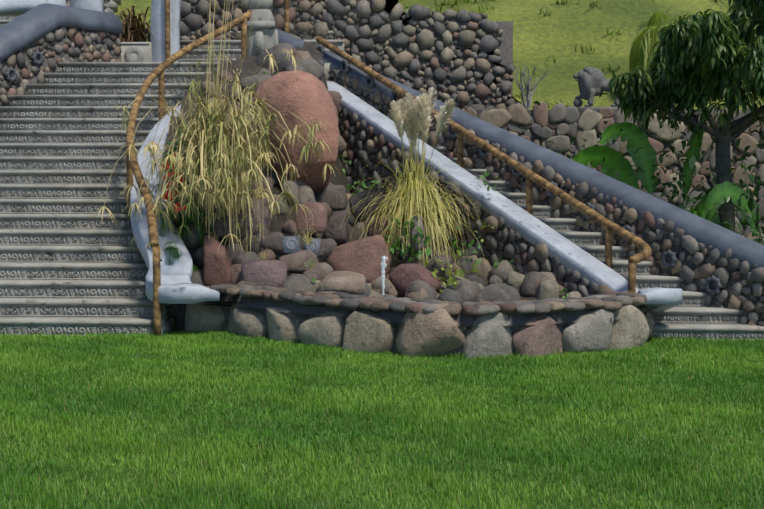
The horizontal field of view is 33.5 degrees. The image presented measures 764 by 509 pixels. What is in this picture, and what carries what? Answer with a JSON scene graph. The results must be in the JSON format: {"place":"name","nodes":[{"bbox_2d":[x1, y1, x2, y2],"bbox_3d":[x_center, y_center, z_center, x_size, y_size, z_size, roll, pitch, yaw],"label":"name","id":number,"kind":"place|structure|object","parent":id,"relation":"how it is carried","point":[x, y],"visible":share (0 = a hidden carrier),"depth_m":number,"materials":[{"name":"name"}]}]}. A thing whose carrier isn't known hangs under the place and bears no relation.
{"place":"outdoors","nodes":[
{"label":"outdoors","id":0,"kind":"place"},
{"bbox_2d":[0,26,121,105],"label":"wall","id":1,"kind":"structure","parent":0,"point":[89,38],"depth_m":18.08,"materials":[{"name":"grey stone"}]},
{"bbox_2d":[0,3,122,61],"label":"cap","id":2,"kind":"object","parent":1,"relation":"on","point":[20,32],"visible":0.94,"depth_m":17.96,"materials":[{"name":"grey concrete"}]},
{"bbox_2d":[121,43,148,61],"bbox_3d":[-4.296,-3.059,19.522,1.440,0.380,0.013,0,4,2],"label":"landing relief","id":3,"kind":"object","parent":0,"point":[137,50],"visible":0.31,"depth_m":19.50},
{"bbox_2d":[180,0,523,109],"bbox_3d":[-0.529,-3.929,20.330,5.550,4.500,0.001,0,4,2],"label":"stone wall","id":4,"kind":"structure","parent":0,"point":[389,7],"depth_m":20.35,"materials":[{"name":"grey stone"}]},
{"bbox_2d":[162,35,566,303],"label":"garden soil","id":5,"kind":"structure","parent":0,"point":[250,67],"depth_m":16.05,"materials":[{"name":"brown soil"}]},
{"bbox_2d":[130,105,219,303],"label":"stair side wall","id":6,"kind":"structure","parent":5,"relation":"on","point":[177,286],"depth_m":13.70,"materials":[{"name":"white concrete"}]},
{"bbox_2d":[172,43,580,301],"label":"garden rocks","id":7,"kind":"object","parent":5,"relation":"on","point":[302,92],"visible":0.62,"depth_m":14.21,"materials":[{"name":"brown stone"}]},
{"bbox_2d":[66,0,458,258],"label":"dry grass","id":8,"kind":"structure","parent":7,"relation":"on","point":[214,148],"depth_m":13.87,"materials":[{"name":"beige plant"}]},
{"bbox_2d":[247,0,278,58],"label":"stone pedestal","id":9,"kind":"object","parent":7,"relation":"on","point":[263,34],"visible":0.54,"depth_m":17.60,"materials":[{"name":"grey stone"}]},
{"bbox_2d":[282,236,320,254],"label":"tiles","id":10,"kind":"object","parent":7,"relation":"attached to","point":[291,244],"visible":0.5,"depth_m":13.88,"materials":[{"name":"grey stone"}]},
{"bbox_2d":[144,70,763,358],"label":"greens","id":11,"kind":"object","parent":7,"relation":"on","point":[416,202],"visible":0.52,"depth_m":14.21,"materials":[{"name":"green plant"}]},
{"bbox_2d":[160,153,185,212],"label":"flowers","id":12,"kind":"object","parent":11,"relation":"on","point":[175,193],"visible":0.38,"depth_m":13.96,"materials":[{"name":"red plant"}]},
{"bbox_2d":[338,107,612,296],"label":"stone wall","id":13,"kind":"structure","parent":5,"relation":"on","point":[539,252],"depth_m":15.35,"materials":[{"name":"grey stone"}]},
{"bbox_2d":[0,304,763,508],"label":"lawn","id":14,"kind":"structure","parent":0,"point":[197,344],"depth_m":8.55,"materials":[{"name":"green plant"}]},
{"bbox_2d":[0,62,220,334],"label":"flight","id":15,"kind":"object","parent":14,"relation":"on","point":[82,320],"visible":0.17,"depth_m":15.09,"materials":[{"name":"grey concrete"}]},
{"bbox_2d":[0,0,180,61],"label":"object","id":16,"kind":"structure","parent":15,"relation":"on","point":[21,7],"depth_m":19.54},
{"bbox_2d":[0,65,218,335],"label":"stair risers","id":17,"kind":"object","parent":15,"relation":"attached to","point":[82,273],"visible":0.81,"depth_m":15.33,"materials":[{"name":"grey stone"}]},
{"bbox_2d":[120,42,330,80],"bbox_3d":[-2.815,-2.950,20.097,4.600,0.720,3.540,0,4,2],"label":"landing","id":18,"kind":"object","parent":15,"relation":"on","point":[146,49],"visible":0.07,"depth_m":19.50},
{"bbox_2d":[178,31,343,61],"bbox_3d":[-1.989,-4.358,21.924,2.880,2.770,4.920,0,4,2],"label":"flight","id":19,"kind":"object","parent":18,"relation":"on","point":[235,49],"visible":0.02,"depth_m":20.07,"materials":[{"name":"grey stone"}]},
{"bbox_2d":[165,0,288,59],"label":"rail","id":20,"kind":"object","parent":19,"relation":"on","point":[167,25],"visible":0.56,"depth_m":19.43,"materials":[{"name":"wood"}]},
{"bbox_2d":[180,34,341,58],"bbox_3d":[-1.998,-4.342,21.663,2.840,2.671,4.363,0,4,2],"label":"flight relief","id":21,"kind":"object","parent":19,"relation":"attached to","point":[213,56],"visible":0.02,"depth_m":20.10},
{"bbox_2d":[126,9,251,336],"bbox_3d":[-2.456,-1.471,15.693,1.162,4.256,5.629,1,4,8],"label":"rail","id":22,"kind":"object","parent":14,"relation":"on","point":[132,167],"visible":0.69,"depth_m":14.83,"materials":[{"name":"wood"}]},
{"bbox_2d":[184,283,654,359],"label":"pool wall","id":23,"kind":"structure","parent":14,"relation":"on","point":[430,327],"depth_m":11.92,"materials":[{"name":"grey stone"}]},
{"bbox_2d":[327,69,763,325],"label":"wall","id":24,"kind":"structure","parent":14,"relation":"on","point":[690,244],"depth_m":14.05,"materials":[{"name":"grey stone"}]},
{"bbox_2d":[5,44,721,295],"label":"gear rings","id":25,"kind":"object","parent":24,"relation":"attached to","point":[669,259],"visible":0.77,"depth_m":15.39,"materials":[{"name":"black"}]},
{"bbox_2d":[275,28,763,271],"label":"cap","id":26,"kind":"object","parent":24,"relation":"attached to","point":[707,233],"visible":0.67,"depth_m":14.54,"materials":[{"name":"grey concrete"}]},
{"bbox_2d":[359,97,763,338],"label":"flight","id":27,"kind":"object","parent":14,"relation":"on","point":[693,310],"visible":0.08,"depth_m":13.59,"materials":[{"name":"grey stone"}]},
{"bbox_2d":[316,36,651,293],"bbox_3d":[1.028,-1.328,15.850,0.586,3.349,6.978,-2,5,-30],"label":"rail","id":28,"kind":"object","parent":27,"relation":"on","point":[606,223],"visible":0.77,"depth_m":14.83,"materials":[{"name":"wood"}]},
{"bbox_2d":[326,81,681,310],"bbox_3d":[1.106,-0.922,15.326,0.700,2.710,6.866,-2,5,-31],"label":"coping","id":29,"kind":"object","parent":27,"relation":"on","point":[533,230],"depth_m":14.67,"materials":[{"name":"white concrete"}]},
{"bbox_2d":[391,119,763,340],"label":"stair risers","id":30,"kind":"object","parent":27,"relation":"attached to","point":[672,317],"visible":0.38,"depth_m":13.33,"materials":[{"name":"grey stone"}]},
{"bbox_2d":[461,102,763,243],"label":"stone wall","id":31,"kind":"structure","parent":14,"relation":"on","point":[589,125],"depth_m":19.28,"materials":[{"name":"grey stone"}]},
{"bbox_2d":[572,117,763,244],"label":"banana","id":32,"kind":"object","parent":14,"relation":"on","point":[646,156],"visible":0.42,"depth_m":17.08,"materials":[{"name":"green plant"}]},
{"bbox_3d":[8.581,-0.643,19.951,15.800,3.000,1.380,0,4,2],"label":"lion wall","id":33,"kind":"object","parent":14,"relation":"on","visible":0},
{"bbox_2d":[509,61,549,109],"bbox_3d":[2.237,-2.580,19.763,0.411,0.814,0.869,4,5,41],"label":"bare shrub","id":34,"kind":"object","parent":33,"relation":"on","point":[527,101],"visible":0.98,"depth_m":19.79,"materials":[{"name":"grey plant"}]},
{"bbox_2d":[573,67,619,109],"bbox_3d":[3.446,-2.562,19.686,0.986,0.706,0.353,0,4,2],"label":"statue","id":35,"kind":"object","parent":33,"relation":"on","point":[592,82],"visible":0.69,"depth_m":19.59,"materials":[{"name":"grey stone"}]},
{"bbox_2d":[178,293,644,357],"bbox_3d":[0.227,0.755,12.719,4.885,0.600,2.088,0,4,2],"label":"mortar","id":36,"kind":"object","parent":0,"point":[557,316],"depth_m":12.28,"materials":[{"name":"grey concrete"}]},
{"bbox_2d":[203,304,647,325],"bbox_3d":[0.237,0.562,12.886,4.910,0.001,2.608,0,4,2],"label":"mortar","id":37,"kind":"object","parent":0,"point":[644,313],"depth_m":12.49,"materials":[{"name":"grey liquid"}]},
{"bbox_2d":[380,256,387,294],"bbox_3d":[0.019,0.245,12.727,0.079,0.463,0.052,0,4,2],"label":"jet","id":38,"kind":"object","parent":37,"relation":"on","point":[383,264],"visible":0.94,"depth_m":12.71,"materials":[{"name":"white"}]},
{"bbox_2d":[114,0,763,109],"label":"hill","id":39,"kind":"structure","parent":0,"point":[560,31],"depth_m":23.46,"materials":[{"name":"green plant"}]},
{"bbox_2d":[0,0,120,26],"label":"flight","id":40,"kind":"object","parent":39,"relation":"on","point":[112,6],"visible":0.19,"depth_m":23.57,"materials":[{"name":"grey stone"}]},
{"bbox_2d":[0,0,106,25],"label":"flight relief","id":41,"kind":"object","parent":40,"relation":"attached to","point":[6,17],"visible":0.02,"depth_m":23.07},
{"bbox_2d":[405,0,756,107],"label":"hill tussocks","id":42,"kind":"object","parent":39,"relation":"on","point":[546,13],"visible":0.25,"depth_m":24.05,"materials":[{"name":"green plant"}]},
{"bbox_2d":[627,12,688,74],"bbox_3d":[4.841,-3.296,20.791,1.622,1.437,1.684,0,4,2],"label":"palm","id":43,"kind":"object","parent":39,"relation":"on","point":[647,33],"visible":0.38,"depth_m":20.68,"materials":[{"name":"green plant"}]},
{"bbox_2d":[613,13,763,231],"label":"trunks","id":44,"kind":"object","parent":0,"point":[725,136],"visible":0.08,"depth_m":16.55,"materials":[{"name":"brown plant"}]},
{"bbox_2d":[608,0,763,140],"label":"mango leaves","id":45,"kind":"object","parent":44,"relation":"on","point":[700,59],"visible":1,"depth_m":16.09,"materials":[{"name":"green plant"}]}
]}

